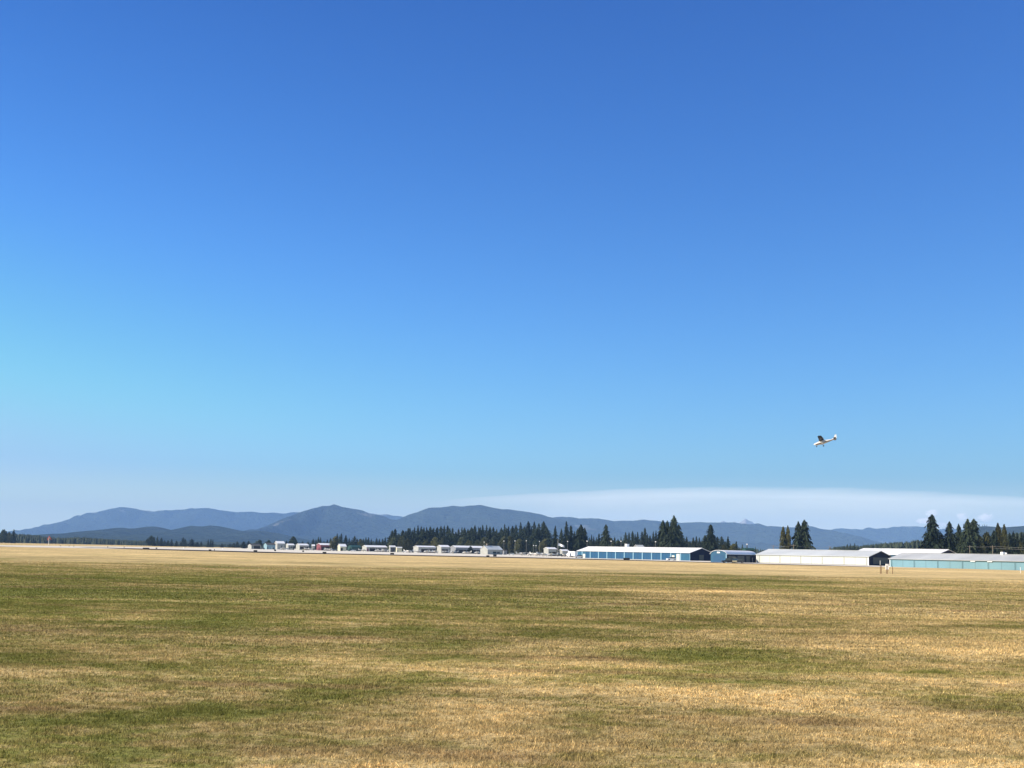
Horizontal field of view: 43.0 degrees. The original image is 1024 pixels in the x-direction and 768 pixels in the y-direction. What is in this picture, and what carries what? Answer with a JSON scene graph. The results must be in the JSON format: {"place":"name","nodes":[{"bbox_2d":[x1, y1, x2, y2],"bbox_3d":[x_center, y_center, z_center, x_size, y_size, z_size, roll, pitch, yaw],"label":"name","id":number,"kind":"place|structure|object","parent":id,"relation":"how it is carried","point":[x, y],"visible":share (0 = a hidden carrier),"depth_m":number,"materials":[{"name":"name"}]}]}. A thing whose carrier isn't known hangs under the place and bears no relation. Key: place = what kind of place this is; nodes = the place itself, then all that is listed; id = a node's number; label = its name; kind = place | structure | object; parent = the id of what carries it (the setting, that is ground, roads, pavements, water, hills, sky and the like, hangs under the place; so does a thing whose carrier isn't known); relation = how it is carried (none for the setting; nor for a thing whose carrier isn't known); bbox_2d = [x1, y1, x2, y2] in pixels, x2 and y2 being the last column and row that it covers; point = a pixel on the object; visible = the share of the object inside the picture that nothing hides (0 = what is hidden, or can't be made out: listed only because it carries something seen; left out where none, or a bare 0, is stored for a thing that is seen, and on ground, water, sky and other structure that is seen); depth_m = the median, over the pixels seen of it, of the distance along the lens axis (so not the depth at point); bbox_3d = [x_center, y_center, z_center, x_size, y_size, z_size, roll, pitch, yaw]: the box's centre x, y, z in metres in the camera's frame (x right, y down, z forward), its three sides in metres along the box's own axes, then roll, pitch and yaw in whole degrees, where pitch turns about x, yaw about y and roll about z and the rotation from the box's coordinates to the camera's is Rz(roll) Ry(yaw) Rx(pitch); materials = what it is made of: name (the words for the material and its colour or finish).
{"place":"outdoors","nodes":[
{"label":"outdoors","id":0,"kind":"place"},
{"bbox_2d":[33,525,328,543],"bbox_3d":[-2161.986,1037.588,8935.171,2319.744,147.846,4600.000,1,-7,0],"label":"hills","id":1,"kind":"structure","parent":0,"point":[207,533],"depth_m":8520.91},
{"bbox_2d":[7,507,402,534],"bbox_3d":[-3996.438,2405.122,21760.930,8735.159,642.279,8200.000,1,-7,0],"label":"mountain range","id":2,"kind":"structure","parent":0,"point":[122,517],"depth_m":21576.55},
{"bbox_2d":[101,539,309,545],"bbox_3d":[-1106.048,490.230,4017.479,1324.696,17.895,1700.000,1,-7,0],"label":"hills","id":3,"kind":"structure","parent":0,"point":[220,543],"depth_m":3973.27,"materials":[{"name":"plant"}]},
{"bbox_2d":[338,544,346,550],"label":"cream house","id":4,"kind":"structure","parent":0,"point":[341,547],"depth_m":1251.72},
{"bbox_2d":[348,545,360,550],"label":"green building","id":5,"kind":"structure","parent":0,"point":[351,547],"depth_m":1258.09,"materials":[{"name":"metal"}]},
{"bbox_2d":[245,504,600,541],"bbox_3d":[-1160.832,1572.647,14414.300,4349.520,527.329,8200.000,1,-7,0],"label":"mountain range","id":6,"kind":"structure","parent":0,"point":[324,523],"depth_m":14234.19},
{"bbox_2d":[480,544,502,554],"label":"white house","id":7,"kind":"structure","parent":0,"point":[487,549],"depth_m":1026.58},
{"bbox_2d":[0,543,1023,767],"bbox_3d":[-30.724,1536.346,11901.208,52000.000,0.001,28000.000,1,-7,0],"label":"ground","id":8,"kind":"structure","parent":0,"point":[143,556],"depth_m":31.29,"materials":[{"name":"yellow plant"}]},
{"bbox_2d":[0,529,6,542],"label":"broadleaf tree","id":9,"kind":"object","parent":8,"relation":"on","point":[3,534],"visible":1,"depth_m":2180.25,"materials":[{"name":"green plant"}]},
{"bbox_2d":[10,531,17,542],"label":"fir tree","id":10,"kind":"object","parent":8,"relation":"on","point":[12,539],"visible":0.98,"depth_m":2132.01,"materials":[{"name":"green plant"}]},
{"bbox_2d":[9,534,145,544],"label":"forest","id":11,"kind":"object","parent":8,"relation":"on","point":[24,538],"visible":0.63,"depth_m":2520.09,"materials":[{"name":"plant"}]},
{"bbox_2d":[126,541,384,548],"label":"forest","id":12,"kind":"object","parent":8,"relation":"on","point":[145,544],"visible":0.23,"depth_m":2356.72,"materials":[{"name":"plant"}]},
{"bbox_2d":[288,536,297,548],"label":"broadleaf tree","id":13,"kind":"object","parent":8,"relation":"on","point":[293,540],"visible":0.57,"depth_m":1466.85,"materials":[{"name":"green plant"}]},
{"bbox_2d":[329,536,337,549],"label":"broadleaf tree","id":14,"kind":"object","parent":8,"relation":"on","point":[333,545],"visible":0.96,"depth_m":1278.39,"materials":[{"name":"green plant"}]},
{"bbox_2d":[387,538,397,548],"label":"broadleaf tree","id":15,"kind":"object","parent":8,"relation":"on","point":[393,541],"visible":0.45,"depth_m":1242.30,"materials":[{"name":"green plant"}]},
{"bbox_2d":[397,536,405,551],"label":"broadleaf tree","id":16,"kind":"object","parent":8,"relation":"on","point":[401,541],"visible":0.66,"depth_m":1256.36,"materials":[{"name":"green plant"}]},
{"bbox_2d":[403,538,412,550],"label":"broadleaf tree","id":17,"kind":"object","parent":8,"relation":"on","point":[408,545],"visible":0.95,"depth_m":1238.43,"materials":[{"name":"green plant"}]},
{"bbox_2d":[408,530,415,550],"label":"fir tree","id":18,"kind":"object","parent":8,"relation":"on","point":[412,537],"visible":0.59,"depth_m":1275.93,"materials":[{"name":"green plant"}]},
{"bbox_2d":[417,529,426,543],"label":"fir tree","id":19,"kind":"object","parent":8,"relation":"on","point":[422,535],"visible":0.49,"depth_m":1271.32,"materials":[{"name":"green plant"}]},
{"bbox_2d":[420,530,431,543],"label":"fir tree","id":20,"kind":"object","parent":8,"relation":"on","point":[429,535],"visible":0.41,"depth_m":1269.96,"materials":[{"name":"green plant"}]},
{"bbox_2d":[429,536,438,550],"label":"broadleaf tree","id":21,"kind":"object","parent":8,"relation":"on","point":[434,542],"visible":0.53,"depth_m":1229.48,"materials":[{"name":"green plant"}]},
{"bbox_2d":[438,536,447,544],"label":"broadleaf tree","id":22,"kind":"object","parent":8,"relation":"on","point":[442,540],"visible":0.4,"depth_m":1247.29,"materials":[{"name":"green plant"}]},
{"bbox_2d":[448,538,456,546],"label":"broadleaf tree","id":23,"kind":"object","parent":8,"relation":"on","point":[452,542],"visible":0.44,"depth_m":1252.48,"materials":[{"name":"green plant"}]},
{"bbox_2d":[0,545,917,567],"bbox_3d":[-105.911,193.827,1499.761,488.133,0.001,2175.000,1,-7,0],"label":"apron","id":24,"kind":"object","parent":8,"relation":"on","point":[341,552],"visible":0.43,"depth_m":804.23,"materials":[{"name":"concrete"}]},
{"bbox_2d":[248,544,260,548],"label":"white hangar","id":25,"kind":"structure","parent":24,"relation":"on","point":[254,546],"depth_m":1322.69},
{"bbox_2d":[263,543,275,548],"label":"light blue hangar","id":26,"kind":"structure","parent":24,"relation":"on","point":[269,545],"depth_m":1312.06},
{"bbox_2d":[275,541,284,549],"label":"white hangar","id":27,"kind":"structure","parent":24,"relation":"on","point":[279,544],"depth_m":1371.75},
{"bbox_2d":[296,543,308,549],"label":"white hangar","id":28,"kind":"structure","parent":24,"relation":"on","point":[299,546],"depth_m":1292.75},
{"bbox_2d":[316,543,330,550],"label":"red hangar","id":29,"kind":"structure","parent":24,"relation":"on","point":[321,546],"depth_m":1283.34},
{"bbox_2d":[362,545,386,551],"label":"white hangar","id":30,"kind":"structure","parent":24,"relation":"on","point":[371,548],"depth_m":1245.83,"materials":[{"name":"metal"}]},
{"bbox_2d":[413,545,435,552],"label":"white hangar","id":31,"kind":"structure","parent":24,"relation":"on","point":[423,548],"depth_m":1185.39,"materials":[{"name":"metal"}]},
{"bbox_2d":[437,545,449,552],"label":"white hangar","id":32,"kind":"structure","parent":24,"relation":"on","point":[440,548],"depth_m":1173.70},
{"bbox_2d":[450,545,481,553],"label":"white hangar","id":33,"kind":"structure","parent":24,"relation":"on","point":[455,548],"depth_m":1186.78,"materials":[{"name":"grey"}]},
{"bbox_2d":[577,544,710,560],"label":"blue hangar","id":34,"kind":"structure","parent":24,"relation":"on","point":[677,553],"depth_m":645.88,"materials":[{"name":"metal"}]},
{"bbox_2d":[643,553,650,559],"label":"hangar door","id":35,"kind":"structure","parent":34,"relation":"in","point":[647,556],"depth_m":642.84,"materials":[{"name":"blue metal"}]},
{"bbox_2d":[710,550,755,562],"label":"blue hangar","id":36,"kind":"structure","parent":24,"relation":"on","point":[745,556],"depth_m":522.18,"materials":[{"name":"blue metal"}]},
{"bbox_2d":[713,555,723,561],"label":"end door","id":37,"kind":"structure","parent":36,"relation":"in","point":[716,558],"depth_m":517.49,"materials":[{"name":"blue metal"}]},
{"bbox_2d":[755,549,891,565],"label":"white hangar","id":38,"kind":"structure","parent":24,"relation":"on","point":[837,557],"depth_m":517.70,"materials":[{"name":"metal"}]},
{"bbox_2d":[760,556,778,562],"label":"hangar door","id":39,"kind":"structure","parent":38,"relation":"in","point":[771,559],"depth_m":531.25,"materials":[{"name":"metal"}]},
{"bbox_2d":[780,556,799,562],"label":"hangar door","id":40,"kind":"structure","parent":38,"relation":"in","point":[783,559],"depth_m":525.38,"materials":[{"name":"metal"}]},
{"bbox_2d":[801,557,821,563],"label":"hangar door","id":41,"kind":"structure","parent":38,"relation":"in","point":[814,560],"depth_m":518.69,"materials":[{"name":"metal"}]},
{"bbox_2d":[823,557,842,563],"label":"hangar door","id":42,"kind":"structure","parent":38,"relation":"in","point":[826,560],"depth_m":512.71,"materials":[{"name":"metal"}]},
{"bbox_2d":[844,558,865,564],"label":"hangar door","id":43,"kind":"structure","parent":38,"relation":"in","point":[857,561],"depth_m":506.24,"materials":[{"name":"metal"}]},
{"bbox_2d":[873,557,887,563],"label":"end door","id":44,"kind":"structure","parent":38,"relation":"in","point":[876,560],"depth_m":509.96,"materials":[{"name":"metal"}]},
{"bbox_2d":[456,537,465,545],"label":"broadleaf tree","id":45,"kind":"object","parent":8,"relation":"on","point":[461,541],"visible":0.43,"depth_m":1250.83,"materials":[{"name":"green plant"}]},
{"bbox_2d":[466,527,476,544],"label":"fir tree","id":46,"kind":"object","parent":8,"relation":"on","point":[471,536],"visible":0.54,"depth_m":1280.65,"materials":[{"name":"green plant"}]},
{"bbox_2d":[91,547,865,566],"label":"runway","id":47,"kind":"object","parent":8,"relation":"on","point":[433,555],"visible":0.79,"depth_m":575.18,"materials":[{"name":"asphalt"}]},
{"bbox_2d":[479,537,488,546],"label":"broadleaf tree","id":48,"kind":"object","parent":8,"relation":"on","point":[483,542],"visible":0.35,"depth_m":1231.27,"materials":[{"name":"green plant"}]},
{"bbox_2d":[485,528,492,541],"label":"fir tree","id":49,"kind":"object","parent":8,"relation":"on","point":[489,536],"visible":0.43,"depth_m":1277.47,"materials":[{"name":"green plant"}]},
{"bbox_2d":[488,536,496,545],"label":"broadleaf tree","id":50,"kind":"object","parent":8,"relation":"on","point":[493,542],"visible":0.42,"depth_m":1244.77,"materials":[{"name":"green plant"}]},
{"bbox_2d":[497,536,507,553],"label":"broadleaf tree","id":51,"kind":"object","parent":8,"relation":"on","point":[503,543],"visible":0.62,"depth_m":1232.29,"materials":[{"name":"green plant"}]},
{"bbox_2d":[507,536,514,553],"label":"broadleaf tree","id":52,"kind":"object","parent":8,"relation":"on","point":[511,544],"visible":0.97,"depth_m":1256.03,"materials":[{"name":"green plant"}]},
{"bbox_2d":[513,538,522,553],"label":"broadleaf tree","id":53,"kind":"object","parent":8,"relation":"on","point":[518,545],"visible":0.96,"depth_m":1247.03,"materials":[{"name":"green plant"}]},
{"bbox_2d":[522,536,530,553],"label":"broadleaf tree","id":54,"kind":"object","parent":8,"relation":"on","point":[526,546],"visible":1,"depth_m":1250.41,"materials":[{"name":"green plant"}]},
{"bbox_2d":[525,521,532,535],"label":"fir tree","id":55,"kind":"object","parent":8,"relation":"on","point":[527,526],"visible":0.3,"depth_m":1355.97,"materials":[{"name":"green plant"}]},
{"bbox_2d":[528,528,540,553],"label":"fir tree","id":56,"kind":"object","parent":8,"relation":"on","point":[534,535],"visible":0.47,"depth_m":1284.35,"materials":[{"name":"green plant"}]},
{"bbox_2d":[530,539,539,553],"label":"broadleaf tree","id":57,"kind":"object","parent":8,"relation":"on","point":[535,543],"visible":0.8,"depth_m":1247.28,"materials":[{"name":"green plant"}]},
{"bbox_2d":[538,539,547,553],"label":"broadleaf tree","id":58,"kind":"object","parent":8,"relation":"on","point":[543,545],"visible":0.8,"depth_m":1239.58,"materials":[{"name":"green plant"}]},
{"bbox_2d":[540,527,552,546],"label":"fir tree","id":59,"kind":"object","parent":8,"relation":"on","point":[546,534],"visible":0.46,"depth_m":1282.53,"materials":[{"name":"green plant"}]},
{"bbox_2d":[551,525,559,554],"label":"fir tree","id":60,"kind":"object","parent":8,"relation":"on","point":[555,539],"visible":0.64,"depth_m":1041.72,"materials":[{"name":"green plant"}]},
{"bbox_2d":[558,521,571,551],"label":"fir tree","id":61,"kind":"object","parent":8,"relation":"on","point":[566,537],"visible":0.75,"depth_m":1032.06,"materials":[{"name":"green plant"}]},
{"bbox_2d":[568,526,574,550],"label":"fir tree","id":62,"kind":"object","parent":8,"relation":"on","point":[571,537],"visible":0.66,"depth_m":1037.39,"materials":[{"name":"green plant"}]},
{"bbox_2d":[570,525,588,550],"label":"fir tree","id":63,"kind":"object","parent":8,"relation":"on","point":[580,543],"visible":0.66,"depth_m":991.31,"materials":[{"name":"green plant"}]},
{"bbox_2d":[599,525,613,546],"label":"fir tree","id":64,"kind":"object","parent":8,"relation":"on","point":[605,542],"visible":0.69,"depth_m":991.56,"materials":[{"name":"green plant"}]},
{"bbox_2d":[637,532,644,545],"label":"fir tree","id":65,"kind":"object","parent":8,"relation":"on","point":[642,539],"visible":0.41,"depth_m":1210.65,"materials":[{"name":"green plant"}]},
{"bbox_2d":[653,521,666,546],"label":"fir tree","id":66,"kind":"object","parent":8,"relation":"on","point":[662,537],"visible":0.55,"depth_m":922.70,"materials":[{"name":"green plant"}]},
{"bbox_2d":[662,524,680,547],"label":"fir tree","id":67,"kind":"object","parent":8,"relation":"on","point":[670,534],"visible":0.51,"depth_m":897.28,"materials":[{"name":"green plant"}]},
{"bbox_2d":[663,516,683,547],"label":"fir tree","id":68,"kind":"object","parent":8,"relation":"on","point":[674,524],"visible":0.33,"depth_m":907.98,"materials":[{"name":"green plant"}]},
{"bbox_2d":[677,524,686,547],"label":"fir tree","id":69,"kind":"object","parent":8,"relation":"on","point":[681,535],"visible":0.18,"depth_m":917.62,"materials":[{"name":"green plant"}]},
{"bbox_2d":[701,524,720,551],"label":"fir tree","id":70,"kind":"object","parent":8,"relation":"on","point":[710,542],"visible":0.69,"depth_m":872.29,"materials":[{"name":"green plant"}]},
{"bbox_2d":[779,526,787,548],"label":"poplar tree","id":71,"kind":"object","parent":8,"relation":"on","point":[782,537],"visible":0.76,"depth_m":794.14,"materials":[{"name":"green plant"}]},
{"bbox_2d":[784,525,791,548],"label":"poplar tree","id":72,"kind":"object","parent":8,"relation":"on","point":[788,540],"visible":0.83,"depth_m":793.97,"materials":[{"name":"green plant"}]},
{"bbox_2d":[789,521,807,548],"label":"fir tree","id":73,"kind":"object","parent":8,"relation":"on","point":[797,531],"visible":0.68,"depth_m":774.00,"materials":[{"name":"green plant"}]},
{"bbox_2d":[794,520,815,549],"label":"fir tree","id":74,"kind":"object","parent":8,"relation":"on","point":[805,535],"visible":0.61,"depth_m":773.26,"materials":[{"name":"green plant"}]},
{"bbox_2d":[857,548,954,556],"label":"white hangar","id":75,"kind":"structure","parent":8,"relation":"on","point":[892,552],"depth_m":601.93,"materials":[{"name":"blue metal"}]},
{"bbox_2d":[827,533,1023,549],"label":"forest","id":76,"kind":"object","parent":8,"relation":"on","point":[915,544],"visible":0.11,"depth_m":1453.10,"materials":[{"name":"plant"}]},
{"bbox_2d":[918,514,945,548],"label":"fir tree","id":77,"kind":"object","parent":8,"relation":"on","point":[932,535],"visible":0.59,"depth_m":684.05,"materials":[{"name":"green plant"}]},
{"bbox_2d":[943,521,957,551],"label":"fir tree","id":78,"kind":"object","parent":8,"relation":"on","point":[950,537],"visible":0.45,"depth_m":684.26,"materials":[{"name":"green plant"}]},
{"bbox_2d":[888,552,1023,569],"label":"teal hangar","id":79,"kind":"structure","parent":8,"relation":"on","point":[1003,561],"depth_m":418.68,"materials":[{"name":"metal"}]},
{"bbox_2d":[892,560,912,566],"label":"hangar door","id":80,"kind":"structure","parent":79,"relation":"in","point":[895,563],"depth_m":439.83,"materials":[{"name":"teal"}]},
{"bbox_2d":[915,560,936,567],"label":"hangar door","id":81,"kind":"structure","parent":79,"relation":"in","point":[920,564],"depth_m":430.32,"materials":[{"name":"teal"}]},
{"bbox_2d":[939,561,961,568],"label":"hangar door","id":82,"kind":"structure","parent":79,"relation":"in","point":[942,564],"depth_m":420.76,"materials":[{"name":"teal"}]},
{"bbox_2d":[963,561,986,568],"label":"hangar door","id":83,"kind":"structure","parent":79,"relation":"in","point":[966,565],"depth_m":411.87,"materials":[{"name":"teal"}]},
{"bbox_2d":[989,562,1013,569],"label":"hangar door","id":84,"kind":"structure","parent":79,"relation":"in","point":[992,565],"depth_m":402.33,"materials":[{"name":"teal"}]},
{"bbox_2d":[1016,563,1023,569],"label":"hangar door","id":85,"kind":"structure","parent":79,"relation":"in","point":[1018,565],"depth_m":396.09,"materials":[{"name":"teal"}]},
{"bbox_2d":[955,524,960,541],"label":"fir tree","id":86,"kind":"object","parent":8,"relation":"on","point":[958,532],"visible":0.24,"depth_m":695.38,"materials":[{"name":"green plant"}]},
{"bbox_2d":[956,533,969,553],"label":"fir tree","id":87,"kind":"object","parent":8,"relation":"on","point":[962,547],"visible":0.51,"depth_m":674.46,"materials":[{"name":"green plant"}]},
{"bbox_2d":[962,519,979,553],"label":"fir tree","id":88,"kind":"object","parent":8,"relation":"on","point":[968,534],"visible":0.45,"depth_m":684.08,"materials":[{"name":"green plant"}]},
{"bbox_2d":[971,519,987,552],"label":"fir tree","id":89,"kind":"object","parent":8,"relation":"on","point":[975,530],"visible":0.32,"depth_m":695.01,"materials":[{"name":"green plant"}]},
{"bbox_2d":[975,536,986,553],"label":"broadleaf tree","id":90,"kind":"object","parent":8,"relation":"on","point":[981,545],"visible":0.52,"depth_m":684.49,"materials":[{"name":"green plant"}]},
{"bbox_2d":[982,531,990,553],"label":"broadleaf tree","id":91,"kind":"object","parent":8,"relation":"on","point":[986,536],"visible":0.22,"depth_m":693.96,"materials":[{"name":"green plant"}]},
{"bbox_2d":[986,530,1001,553],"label":"fir tree","id":92,"kind":"object","parent":8,"relation":"on","point":[994,542],"visible":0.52,"depth_m":674.62,"materials":[{"name":"green plant"}]},
{"bbox_2d":[995,523,1003,551],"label":"poplar tree","id":93,"kind":"object","parent":8,"relation":"on","point":[999,534],"visible":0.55,"depth_m":685.18,"materials":[{"name":"green plant"}]},
{"bbox_2d":[1002,524,1009,553],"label":"poplar tree","id":94,"kind":"object","parent":8,"relation":"on","point":[1005,538],"visible":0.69,"depth_m":694.87,"materials":[{"name":"green plant"}]},
{"bbox_2d":[1007,533,1014,553],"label":"fir tree","id":95,"kind":"object","parent":8,"relation":"on","point":[1009,541],"visible":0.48,"depth_m":714.46,"materials":[{"name":"green plant"}]},
{"bbox_2d":[1011,531,1017,552],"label":"fir tree","id":96,"kind":"object","parent":8,"relation":"on","point":[1014,541],"visible":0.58,"depth_m":715.25,"materials":[{"name":"green plant"}]},
{"bbox_2d":[1018,542,1023,553],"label":"broadleaf tree","id":97,"kind":"object","parent":8,"relation":"on","point":[1021,548],"visible":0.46,"depth_m":713.16,"materials":[{"name":"green plant"}]},
{"bbox_2d":[0,0,1023,532],"label":"sky","id":98,"kind":"structure","parent":0,"point":[612,260],"materials":[{"name":"blue"}]},
{"bbox_2d":[544,547,556,555],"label":"white building","id":99,"kind":"structure","parent":0,"point":[549,550],"depth_m":954.84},
{"bbox_2d":[553,517,882,550],"bbox_3d":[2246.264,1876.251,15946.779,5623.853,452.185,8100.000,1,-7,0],"label":"mountain range","id":100,"kind":"structure","parent":0,"point":[758,536],"depth_m":15807.33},
{"bbox_2d":[722,519,753,523],"bbox_3d":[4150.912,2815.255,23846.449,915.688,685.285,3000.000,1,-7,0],"label":"distant peaks","id":101,"kind":"object","parent":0,"point":[745,521],"visible":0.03,"depth_m":23820.62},
{"bbox_2d":[814,435,836,446],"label":"light aeroplane","id":102,"kind":"object","parent":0,"point":[821,441],"visible":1,"depth_m":441.00,"materials":[{"name":"white paint"}]},
{"bbox_2d":[832,526,962,543],"bbox_3d":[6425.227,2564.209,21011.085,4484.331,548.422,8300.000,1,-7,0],"label":"mountain range","id":103,"kind":"structure","parent":0,"point":[903,534],"depth_m":21060.35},
{"bbox_2d":[944,526,1023,537],"bbox_3d":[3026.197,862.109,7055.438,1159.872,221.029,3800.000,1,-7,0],"label":"hills","id":104,"kind":"structure","parent":0,"point":[1010,530],"depth_m":7394.71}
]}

